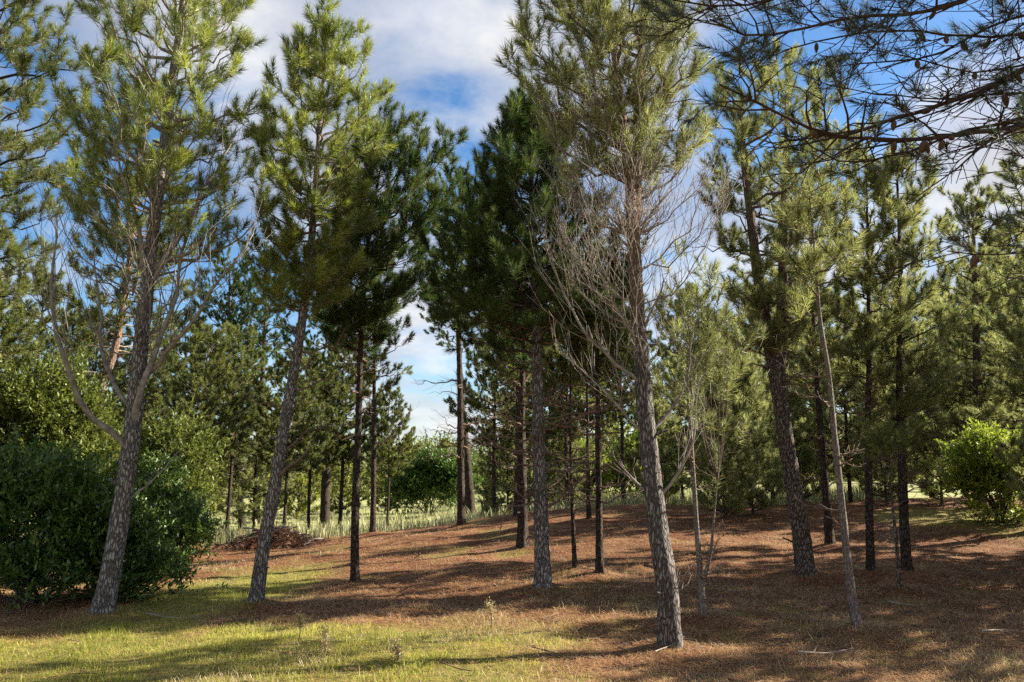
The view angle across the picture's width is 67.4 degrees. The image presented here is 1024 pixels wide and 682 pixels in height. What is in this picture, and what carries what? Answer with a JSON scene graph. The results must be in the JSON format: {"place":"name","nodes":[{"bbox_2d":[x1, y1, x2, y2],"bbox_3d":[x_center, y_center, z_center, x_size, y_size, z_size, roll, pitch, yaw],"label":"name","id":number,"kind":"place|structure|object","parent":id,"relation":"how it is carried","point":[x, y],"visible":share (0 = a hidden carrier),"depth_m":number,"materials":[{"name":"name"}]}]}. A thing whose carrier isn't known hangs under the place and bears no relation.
{"place":"outdoors","nodes":[
{"label":"outdoors","id":0,"kind":"place"},
{"bbox_2d":[0,528,1022,681],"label":"grass","id":1,"kind":"structure","parent":0,"point":[239,664],"depth_m":6.91,"materials":[{"name":"green plant"}]},
{"bbox_2d":[0,471,1023,681],"bbox_3d":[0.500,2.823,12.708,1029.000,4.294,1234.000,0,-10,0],"label":"ground","id":2,"kind":"structure","parent":0,"point":[925,513],"depth_m":9.97,"materials":[{"name":"brown soil"}]},
{"bbox_2d":[0,213,47,386],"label":"pine tree","id":3,"kind":"object","parent":2,"relation":"on","point":[16,315],"visible":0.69,"depth_m":20.52,"materials":[{"name":"green plant"}]},
{"bbox_2d":[0,0,100,298],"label":"pine tree","id":4,"kind":"object","parent":2,"relation":"on","point":[10,141],"visible":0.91,"depth_m":11.30,"materials":[{"name":"green plant"}]},
{"bbox_2d":[0,263,105,434],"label":"pine tree","id":5,"kind":"object","parent":2,"relation":"on","point":[40,325],"visible":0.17,"depth_m":24.17,"materials":[{"name":"green plant"}]},
{"bbox_2d":[0,327,148,573],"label":"shrub","id":6,"kind":"object","parent":2,"relation":"on","point":[35,405],"visible":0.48,"depth_m":12.68,"materials":[{"name":"green plant"}]},
{"bbox_2d":[0,422,160,613],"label":"shrub","id":7,"kind":"object","parent":2,"relation":"on","point":[23,499],"visible":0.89,"depth_m":9.37,"materials":[{"name":"green plant"}]},
{"bbox_2d":[62,306,127,444],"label":"pine tree","id":8,"kind":"object","parent":2,"relation":"on","point":[95,363],"visible":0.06,"depth_m":32.89,"materials":[{"name":"green plant"}]},
{"bbox_2d":[38,67,214,436],"bbox_3d":[-7.221,-0.551,14.575,3.016,9.760,3.175,0,-10,0],"label":"pine tree","id":9,"kind":"object","parent":2,"relation":"on","point":[75,145],"visible":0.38,"depth_m":14.30,"materials":[{"name":"green plant"}]},
{"bbox_2d":[31,477,228,601],"bbox_3d":[-5.026,2.599,9.965,1.880,1.690,1.958,-6,-11,33],"label":"shrub","id":10,"kind":"object","parent":2,"relation":"on","point":[145,570],"visible":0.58,"depth_m":9.78,"materials":[{"name":"green plant"}]},
{"bbox_2d":[0,0,285,613],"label":"pine tree","id":11,"kind":"object","parent":2,"relation":"on","point":[165,158],"visible":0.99,"depth_m":9.17,"materials":[{"name":"green plant"}]},
{"bbox_2d":[102,324,189,438],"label":"pine tree","id":12,"kind":"object","parent":2,"relation":"on","point":[152,381],"visible":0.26,"depth_m":28.79,"materials":[{"name":"green plant"}]},
{"bbox_2d":[122,378,210,504],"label":"pine tree","id":13,"kind":"object","parent":2,"relation":"on","point":[150,399],"visible":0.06,"depth_m":29.65,"materials":[{"name":"green plant"}]},
{"bbox_2d":[102,394,235,525],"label":"leafy tree","id":14,"kind":"object","parent":2,"relation":"on","point":[198,450],"visible":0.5,"depth_m":19.52,"materials":[{"name":"green plant"}]},
{"bbox_2d":[145,609,216,618],"bbox_3d":[-3.721,3.033,8.540,0.769,0.066,0.389,2,-10,-11],"label":"fallen stick","id":15,"kind":"object","parent":2,"relation":"on","point":[159,615],"visible":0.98,"depth_m":8.49,"materials":[{"name":"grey wood"}]},
{"bbox_2d":[134,447,229,575],"bbox_3d":[-5.768,2.900,12.844,2.389,2.285,1.790,-4,-10,23],"label":"shrub","id":16,"kind":"object","parent":2,"relation":"on","point":[192,527],"visible":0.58,"depth_m":12.77,"materials":[{"name":"green plant"}]},
{"bbox_2d":[145,305,222,425],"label":"pine tree","id":17,"kind":"object","parent":2,"relation":"on","point":[197,323],"visible":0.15,"depth_m":34.27,"materials":[{"name":"green plant"}]},
{"bbox_2d":[163,322,258,513],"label":"pine tree","id":18,"kind":"object","parent":2,"relation":"on","point":[218,339],"visible":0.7,"depth_m":25.90,"materials":[{"name":"green plant"}]},
{"bbox_2d":[203,425,234,517],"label":"pine tree","id":19,"kind":"object","parent":2,"relation":"on","point":[214,505],"visible":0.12,"depth_m":42.71,"materials":[{"name":"green plant"}]},
{"bbox_2d":[182,240,271,530],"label":"pine tree","id":20,"kind":"object","parent":2,"relation":"on","point":[230,305],"visible":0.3,"depth_m":36.68,"materials":[{"name":"green plant"}]},
{"bbox_2d":[191,320,279,532],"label":"pine tree","id":21,"kind":"object","parent":2,"relation":"on","point":[233,332],"visible":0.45,"depth_m":31.90,"materials":[{"name":"green plant"}]},
{"bbox_2d":[215,391,296,527],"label":"pine tree","id":22,"kind":"object","parent":2,"relation":"on","point":[243,488],"visible":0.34,"depth_m":32.96,"materials":[{"name":"green plant"}]},
{"bbox_2d":[216,231,310,522],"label":"pine tree","id":23,"kind":"object","parent":2,"relation":"on","point":[265,325],"visible":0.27,"depth_m":42.30,"materials":[{"name":"green plant"}]},
{"bbox_2d":[245,412,292,504],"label":"pine tree","id":24,"kind":"object","parent":2,"relation":"on","point":[267,476],"visible":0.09,"depth_m":50.41,"materials":[{"name":"green plant"}]},
{"bbox_2d":[209,517,344,551],"bbox_3d":[-5.426,4.576,17.922,3.456,0.928,2.121,0,-10,0],"label":"brush pile","id":25,"kind":"object","parent":2,"relation":"on","point":[282,537],"visible":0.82,"depth_m":17.61,"materials":[{"name":"brown wood"}]},
{"bbox_2d":[247,347,331,528],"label":"pine tree","id":26,"kind":"object","parent":2,"relation":"on","point":[275,416],"visible":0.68,"depth_m":26.68,"materials":[{"name":"green plant"}]},
{"bbox_2d":[292,610,307,640],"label":"weed","id":27,"kind":"object","parent":2,"relation":"on","point":[299,619],"visible":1,"depth_m":7.08,"materials":[{"name":"plant"}]},
{"bbox_2d":[279,420,331,520],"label":"pine tree","id":28,"kind":"object","parent":2,"relation":"on","point":[301,502],"visible":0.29,"depth_m":40.85,"materials":[{"name":"green plant"}]},
{"bbox_2d":[221,0,400,602],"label":"pine tree","id":29,"kind":"object","parent":2,"relation":"on","point":[292,233],"visible":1,"depth_m":9.78,"materials":[{"name":"green plant"}]},
{"bbox_2d":[273,351,353,530],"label":"pine tree","id":30,"kind":"object","parent":2,"relation":"on","point":[318,465],"visible":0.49,"depth_m":29.59,"materials":[{"name":"green plant"}]},
{"bbox_2d":[272,236,371,527],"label":"pine tree","id":31,"kind":"object","parent":2,"relation":"on","point":[325,492],"visible":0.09,"depth_m":35.76,"materials":[{"name":"green plant"}]},
{"bbox_2d":[314,623,335,656],"bbox_3d":[-1.611,2.592,6.619,0.205,0.357,0.186,5,-11,-28],"label":"weed","id":32,"kind":"object","parent":2,"relation":"on","point":[326,643],"visible":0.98,"depth_m":6.61,"materials":[{"name":"plant"}]},
{"bbox_2d":[314,434,369,515],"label":"pine tree","id":33,"kind":"object","parent":2,"relation":"on","point":[336,474],"visible":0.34,"depth_m":45.09,"materials":[{"name":"green plant"}]},
{"bbox_2d":[308,335,394,529],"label":"pine tree","id":34,"kind":"object","parent":2,"relation":"on","point":[366,423],"visible":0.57,"depth_m":30.52,"materials":[{"name":"green plant"}]},
{"bbox_2d":[360,435,404,513],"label":"pine tree","id":35,"kind":"object","parent":2,"relation":"on","point":[379,493],"visible":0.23,"depth_m":48.85,"materials":[{"name":"green plant"}]},
{"bbox_2d":[349,247,419,531],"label":"pine tree","id":36,"kind":"object","parent":2,"relation":"on","point":[372,378],"visible":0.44,"depth_m":19.17,"materials":[{"name":"green plant"}]},
{"bbox_2d":[306,95,470,582],"bbox_3d":[-1.834,-0.110,11.441,2.504,7.516,2.073,0,-10,0],"label":"pine tree","id":37,"kind":"object","parent":2,"relation":"on","point":[382,304],"visible":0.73,"depth_m":11.33,"materials":[{"name":"green plant"}]},
{"bbox_2d":[363,385,423,528],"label":"pine tree","id":38,"kind":"object","parent":2,"relation":"on","point":[382,455],"visible":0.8,"depth_m":35.51,"materials":[{"name":"green plant"}]},
{"bbox_2d":[387,635,408,662],"bbox_3d":[-0.971,2.617,6.440,0.193,0.296,0.179,-4,-10,23],"label":"weed","id":39,"kind":"object","parent":2,"relation":"on","point":[397,649],"visible":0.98,"depth_m":6.43,"materials":[{"name":"plant"}]},
{"bbox_2d":[393,436,417,502],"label":"pine tree","id":40,"kind":"object","parent":2,"relation":"on","point":[408,451],"visible":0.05,"depth_m":59.15,"materials":[{"name":"green plant"}]},
{"bbox_2d":[378,444,483,516],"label":"round tree","id":41,"kind":"object","parent":2,"relation":"on","point":[437,475],"visible":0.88,"depth_m":44.58,"materials":[{"name":"green plant"}]},
{"bbox_2d":[424,436,455,503],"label":"pine tree","id":42,"kind":"object","parent":2,"relation":"on","point":[445,442],"visible":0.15,"depth_m":57.13,"materials":[{"name":"green plant"}]},
{"bbox_2d":[419,246,486,515],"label":"pine tree","id":43,"kind":"object","parent":2,"relation":"on","point":[469,496],"visible":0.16,"depth_m":40.82,"materials":[{"name":"green plant"}]},
{"bbox_2d":[395,153,512,525],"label":"pine tree","id":44,"kind":"object","parent":2,"relation":"on","point":[461,508],"visible":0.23,"depth_m":18.52,"materials":[{"name":"green plant"}]},
{"bbox_2d":[11,482,909,545],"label":"meadow grass","id":45,"kind":"structure","parent":2,"relation":"on","point":[858,494],"depth_m":25.09,"materials":[{"name":"green plant"}]},
{"bbox_2d":[442,317,531,515],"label":"pine tree","id":46,"kind":"object","parent":2,"relation":"on","point":[472,400],"visible":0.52,"depth_m":27.63,"materials":[{"name":"green plant"}]},
{"bbox_2d":[483,596,498,628],"bbox_3d":[-0.217,2.773,7.816,0.164,0.347,0.150,-9,-13,42],"label":"weed","id":47,"kind":"object","parent":2,"relation":"on","point":[490,609],"visible":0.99,"depth_m":7.81,"materials":[{"name":"plant"}]},
{"bbox_2d":[481,485,500,517],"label":"pine tree","id":48,"kind":"object","parent":2,"relation":"on","point":[483,509],"visible":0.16,"depth_m":31.29,"materials":[{"name":"green plant"}]},
{"bbox_2d":[472,402,533,513],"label":"pine tree","id":49,"kind":"object","parent":2,"relation":"on","point":[478,490],"visible":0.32,"depth_m":29.38,"materials":[{"name":"green plant"}]},
{"bbox_2d":[491,419,532,497],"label":"pine tree","id":50,"kind":"object","parent":2,"relation":"on","point":[504,474],"visible":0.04,"depth_m":51.02,"materials":[{"name":"green plant"}]},
{"bbox_2d":[0,496,1023,681],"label":"fallen needles","id":51,"kind":"object","parent":2,"relation":"on","point":[650,639],"visible":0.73,"depth_m":7.95,"materials":[{"name":"brown plant"}]},
{"bbox_2d":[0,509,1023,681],"bbox_3d":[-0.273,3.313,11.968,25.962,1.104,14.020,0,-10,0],"label":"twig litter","id":52,"kind":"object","parent":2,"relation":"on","point":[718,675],"visible":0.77,"depth_m":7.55,"materials":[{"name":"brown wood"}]},
{"bbox_2d":[32,419,1000,497],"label":"wood","id":53,"kind":"object","parent":2,"relation":"on","point":[365,476],"visible":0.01,"depth_m":85.96,"materials":[{"name":"green plant"}]},
{"bbox_2d":[486,250,547,515],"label":"pine tree","id":54,"kind":"object","parent":2,"relation":"on","point":[503,370],"visible":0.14,"depth_m":19.66,"materials":[{"name":"green plant"}]},
{"bbox_2d":[416,75,633,588],"bbox_3d":[0.235,-0.222,10.691,3.288,7.351,2.930,0,-10,0],"label":"pine tree","id":55,"kind":"object","parent":2,"relation":"on","point":[518,129],"visible":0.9,"depth_m":10.41,"materials":[{"name":"green plant"}]},
{"bbox_2d":[472,257,578,547],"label":"pine tree","id":56,"kind":"object","parent":2,"relation":"on","point":[522,539],"visible":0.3,"depth_m":14.19,"materials":[{"name":"green plant"}]},
{"bbox_2d":[492,334,568,511],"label":"pine tree","id":57,"kind":"object","parent":2,"relation":"on","point":[529,427],"visible":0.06,"depth_m":32.41,"materials":[{"name":"green plant"}]},
{"bbox_2d":[527,449,564,510],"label":"pine tree","id":58,"kind":"object","parent":2,"relation":"on","point":[548,457],"visible":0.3,"depth_m":29.46,"materials":[{"name":"green plant"}]},
{"bbox_2d":[527,396,591,502],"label":"pine tree","id":59,"kind":"object","parent":2,"relation":"on","point":[555,446],"visible":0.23,"depth_m":32.33,"materials":[{"name":"green plant"}]},
{"bbox_2d":[525,303,606,507],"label":"pine tree","id":60,"kind":"object","parent":2,"relation":"on","point":[557,430],"visible":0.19,"depth_m":26.67,"materials":[{"name":"green plant"}]},
{"bbox_2d":[527,283,612,567],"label":"pine tree","id":61,"kind":"object","parent":2,"relation":"on","point":[556,356],"visible":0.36,"depth_m":11.58,"materials":[{"name":"green plant"}]},
{"bbox_2d":[547,437,619,502],"bbox_3d":[3.433,6.523,37.484,4.241,3.964,3.927,4,-10,-23],"label":"shrub","id":62,"kind":"object","parent":2,"relation":"on","point":[591,458],"visible":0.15,"depth_m":36.82,"materials":[{"name":"green plant"}]},
{"bbox_2d":[553,307,618,518],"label":"pine tree","id":63,"kind":"object","parent":2,"relation":"on","point":[578,392],"visible":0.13,"depth_m":17.44,"materials":[{"name":"green plant"}]},
{"bbox_2d":[522,220,667,573],"bbox_3d":[1.158,0.856,11.121,2.051,5.246,1.765,0,-10,0],"label":"pine tree","id":64,"kind":"object","parent":2,"relation":"on","point":[600,468],"visible":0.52,"depth_m":11.04,"materials":[{"name":"green plant"}]},
{"bbox_2d":[558,337,632,484],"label":"pine tree","id":65,"kind":"object","parent":2,"relation":"on","point":[603,418],"visible":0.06,"depth_m":33.77,"materials":[{"name":"green plant"}]},
{"bbox_2d":[592,411,632,462],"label":"pine tree","id":66,"kind":"object","parent":2,"relation":"on","point":[617,426],"visible":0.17,"depth_m":59.28,"materials":[{"name":"green plant"}]},
{"bbox_2d":[491,0,740,648],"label":"pine tree","id":67,"kind":"object","parent":2,"relation":"on","point":[615,125],"visible":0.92,"depth_m":7.46,"materials":[{"name":"green plant"}]},
{"bbox_2d":[585,285,667,504],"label":"pine tree","id":68,"kind":"object","parent":2,"relation":"on","point":[631,415],"visible":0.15,"depth_m":25.65,"materials":[{"name":"green plant"}]},
{"bbox_2d":[591,426,684,496],"bbox_3d":[6.046,5.965,35.607,4.743,4.100,4.289,8,-13,-41],"label":"shrub","id":69,"kind":"object","parent":2,"relation":"on","point":[617,476],"visible":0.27,"depth_m":34.92,"materials":[{"name":"green plant"}]},
{"bbox_2d":[629,398,688,498],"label":"pine tree","id":70,"kind":"object","parent":2,"relation":"on","point":[670,443],"visible":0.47,"depth_m":24.55,"materials":[{"name":"green plant"}]},
{"bbox_2d":[632,350,717,499],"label":"pine tree","id":71,"kind":"object","parent":2,"relation":"on","point":[671,366],"visible":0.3,"depth_m":26.78,"materials":[{"name":"green plant"}]},
{"bbox_2d":[648,281,719,462],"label":"pine tree","id":72,"kind":"object","parent":2,"relation":"on","point":[674,347],"visible":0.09,"depth_m":33.23,"materials":[{"name":"green plant"}]},
{"bbox_2d":[645,235,768,615],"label":"pine tree","id":73,"kind":"object","parent":2,"relation":"on","point":[711,329],"visible":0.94,"depth_m":8.30,"materials":[{"name":"green plant"}]},
{"bbox_2d":[666,306,766,495],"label":"pine tree","id":74,"kind":"object","parent":2,"relation":"on","point":[701,320],"visible":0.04,"depth_m":30.11,"materials":[{"name":"green plant"}]},
{"bbox_2d":[685,382,762,517],"bbox_3d":[4.704,2.491,17.340,1.746,3.301,1.698,0,-10,2],"label":"bush","id":75,"kind":"object","parent":2,"relation":"on","point":[732,500],"visible":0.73,"depth_m":17.08,"materials":[{"name":"green plant"}]},
{"bbox_2d":[693,331,781,504],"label":"pine tree","id":76,"kind":"object","parent":2,"relation":"on","point":[755,422],"visible":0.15,"depth_m":20.77,"materials":[{"name":"green plant"}]},
{"bbox_2d":[712,357,791,513],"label":"pine tree","id":77,"kind":"object","parent":2,"relation":"on","point":[764,443],"visible":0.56,"depth_m":18.12,"materials":[{"name":"green plant"}]},
{"bbox_2d":[730,277,804,490],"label":"pine tree","id":78,"kind":"object","parent":2,"relation":"on","point":[753,337],"visible":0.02,"depth_m":37.98,"materials":[{"name":"green plant"}]},
{"bbox_2d":[703,291,836,504],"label":"pine tree","id":79,"kind":"object","parent":2,"relation":"on","point":[797,346],"visible":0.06,"depth_m":23.64,"materials":[{"name":"green plant"}]},
{"bbox_2d":[679,36,883,576],"bbox_3d":[4.246,-0.769,11.930,3.202,8.808,2.948,0,-10,0],"label":"pine tree","id":80,"kind":"object","parent":2,"relation":"on","point":[757,293],"visible":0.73,"depth_m":11.72,"materials":[{"name":"green plant"}]},
{"bbox_2d":[766,383,834,499],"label":"pine tree","id":81,"kind":"object","parent":2,"relation":"on","point":[798,424],"visible":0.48,"depth_m":21.64,"materials":[{"name":"green plant"}]},
{"bbox_2d":[761,124,870,627],"bbox_3d":[3.268,0.297,7.993,1.109,5.516,1.249,0,-10,0],"label":"pine tree","id":82,"kind":"object","parent":2,"relation":"on","point":[799,209],"visible":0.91,"depth_m":8.08,"materials":[{"name":"green plant"}]},
{"bbox_2d":[761,282,872,490],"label":"pine tree","id":83,"kind":"object","parent":2,"relation":"on","point":[831,452],"visible":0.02,"depth_m":30.46,"materials":[{"name":"green plant"}]},
{"bbox_2d":[772,182,862,543],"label":"pine tree","id":84,"kind":"object","parent":2,"relation":"on","point":[829,535],"visible":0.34,"depth_m":13.94,"materials":[{"name":"green plant"}]},
{"bbox_2d":[618,0,1023,295],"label":"pine tree","id":85,"kind":"object","parent":2,"relation":"on","point":[1005,80],"visible":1,"depth_m":5.09,"materials":[{"name":"green plant"}]},
{"bbox_2d":[797,638,851,653],"bbox_3d":[2.840,2.710,6.779,0.743,0.082,0.207,6,-11,-32],"label":"fallen stick","id":86,"kind":"object","parent":2,"relation":"on","point":[824,652],"visible":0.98,"depth_m":6.70,"materials":[{"name":"grey wood"}]},
{"bbox_2d":[792,286,903,502],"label":"pine tree","id":87,"kind":"object","parent":2,"relation":"on","point":[850,384],"visible":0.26,"depth_m":22.64,"materials":[{"name":"green plant"}]},
{"bbox_2d":[827,357,897,486],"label":"pine tree","id":88,"kind":"object","parent":2,"relation":"on","point":[842,410],"visible":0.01,"depth_m":49.74,"materials":[{"name":"green plant"}]},
{"bbox_2d":[814,139,926,570],"bbox_3d":[5.549,0.097,11.728,1.847,6.958,1.733,0,-10,0],"label":"pine tree","id":89,"kind":"object","parent":2,"relation":"on","point":[869,348],"visible":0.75,"depth_m":11.56,"materials":[{"name":"green plant"}]},
{"bbox_2d":[847,385,917,504],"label":"pine tree","id":90,"kind":"object","parent":2,"relation":"on","point":[881,474],"visible":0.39,"depth_m":20.10,"materials":[{"name":"green plant"}]},
{"bbox_2d":[851,409,924,587],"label":"pine tree","id":91,"kind":"object","parent":2,"relation":"on","point":[898,437],"visible":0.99,"depth_m":10.05,"materials":[{"name":"green plant"}]},
{"bbox_2d":[837,299,940,482],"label":"pine tree","id":92,"kind":"object","parent":2,"relation":"on","point":[864,304],"visible":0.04,"depth_m":30.33,"materials":[{"name":"green plant"}]},
{"bbox_2d":[840,124,974,570],"bbox_3d":[5.979,0.045,11.499,2.000,6.961,1.913,0,-10,0],"label":"pine tree","id":93,"kind":"object","parent":2,"relation":"on","point":[901,406],"visible":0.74,"depth_m":11.41,"materials":[{"name":"green plant"}]},
{"bbox_2d":[853,269,971,497],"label":"pine tree","id":94,"kind":"object","parent":2,"relation":"on","point":[915,281],"visible":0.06,"depth_m":24.05,"materials":[{"name":"green plant"}]},
{"bbox_2d":[904,355,966,503],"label":"pine tree","id":95,"kind":"object","parent":2,"relation":"on","point":[948,403],"visible":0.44,"depth_m":19.59,"materials":[{"name":"green plant"}]},
{"bbox_2d":[894,163,1023,506],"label":"pine tree","id":96,"kind":"object","parent":2,"relation":"on","point":[975,272],"visible":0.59,"depth_m":19.14,"materials":[{"name":"green plant"}]},
{"bbox_2d":[894,278,1023,496],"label":"pine tree","id":97,"kind":"object","parent":2,"relation":"on","point":[943,293],"visible":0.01,"depth_m":29.33,"materials":[{"name":"green plant"}]},
{"bbox_2d":[922,417,1023,525],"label":"shrub","id":98,"kind":"object","parent":2,"relation":"on","point":[971,452],"visible":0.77,"depth_m":15.77,"materials":[{"name":"green plant"}]},
{"bbox_2d":[929,265,1023,440],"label":"pine tree","id":99,"kind":"object","parent":2,"relation":"on","point":[942,357],"visible":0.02,"depth_m":22.36,"materials":[{"name":"green plant"}]},
{"bbox_2d":[945,221,1023,423],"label":"pine tree","id":100,"kind":"object","parent":2,"relation":"on","point":[988,232],"visible":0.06,"depth_m":28.77,"materials":[{"name":"green plant"}]},
{"bbox_2d":[952,270,1023,437],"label":"pine tree","id":101,"kind":"object","parent":2,"relation":"on","point":[1007,290],"visible":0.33,"depth_m":19.28,"materials":[{"name":"green plant"}]},
{"bbox_2d":[959,107,1023,494],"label":"pine tree","id":102,"kind":"object","parent":2,"relation":"on","point":[994,338],"visible":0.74,"depth_m":15.52,"materials":[{"name":"green plant"}]},
{"bbox_2d":[990,272,1023,505],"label":"pine tree","id":103,"kind":"object","parent":2,"relation":"on","point":[1012,481],"visible":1,"depth_m":11.94,"materials":[{"name":"green plant"}]},
{"bbox_2d":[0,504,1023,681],"bbox_3d":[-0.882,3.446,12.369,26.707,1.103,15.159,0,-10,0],"label":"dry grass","id":104,"kind":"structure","parent":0,"point":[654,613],"depth_m":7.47,"materials":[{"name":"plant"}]},
{"bbox_2d":[0,0,1023,469],"label":"sky","id":105,"kind":"structure","parent":0,"point":[440,53],"materials":[{"name":"blue"}]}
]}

